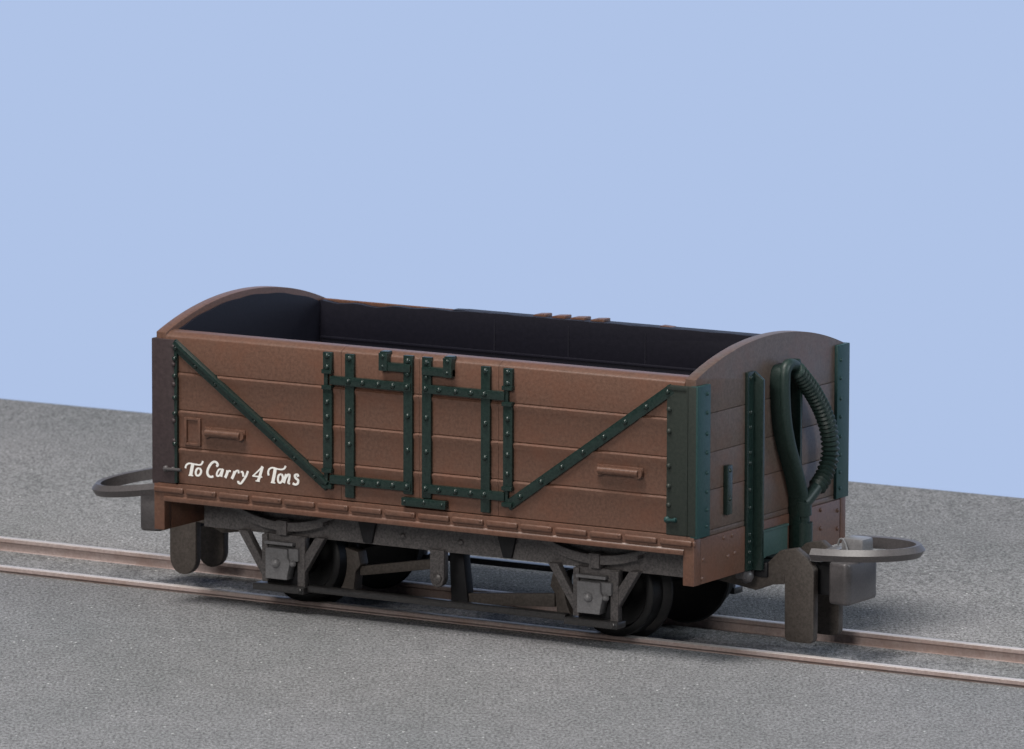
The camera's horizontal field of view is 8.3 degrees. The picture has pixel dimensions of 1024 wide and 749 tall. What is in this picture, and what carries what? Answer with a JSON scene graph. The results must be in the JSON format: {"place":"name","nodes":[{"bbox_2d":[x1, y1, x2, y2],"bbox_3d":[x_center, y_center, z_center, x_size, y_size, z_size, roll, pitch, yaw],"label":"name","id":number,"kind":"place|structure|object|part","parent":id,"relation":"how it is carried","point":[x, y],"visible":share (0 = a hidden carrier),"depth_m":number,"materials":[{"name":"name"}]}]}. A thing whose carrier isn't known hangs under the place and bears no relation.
{"place":"outdoors","nodes":[
{"label":"outdoors","id":0,"kind":"place"},
{"bbox_2d":[0,0,1023,497],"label":"sky","id":1,"kind":"structure","parent":0,"point":[850,172],"depth_m":223.88,"materials":[{"name":"blue"}]},
{"bbox_2d":[0,399,1023,748],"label":"ground","id":2,"kind":"structure","parent":0,"point":[88,665],"depth_m":46.89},
{"bbox_2d":[0,536,1023,687],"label":"railway track","id":3,"kind":"structure","parent":2,"relation":"on","point":[743,625],"depth_m":48.15,"materials":[{"name":"brown metal"}]},
{"bbox_2d":[92,286,924,643],"bbox_3d":[-0.125,0.604,48.414,6.588,2.092,2.129,5,10,31],"label":"goods wagon","id":4,"kind":"object","parent":3,"relation":"on","point":[646,480],"visible":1,"depth_m":47.60,"materials":[{"name":"brown paint"}]},
{"bbox_3d":[-0.900,0.347,47.705,0.694,1.046,0.189,5,10,31],"label":"door","id":5,"kind":"part","parent":4,"relation":"part of","materials":[{"name":"brown paint"}]},
{"bbox_3d":[-0.360,0.394,47.381,0.803,1.050,0.189,5,10,31],"label":"door","id":6,"kind":"part","parent":4,"relation":"part of","materials":[{"name":"brown paint"}]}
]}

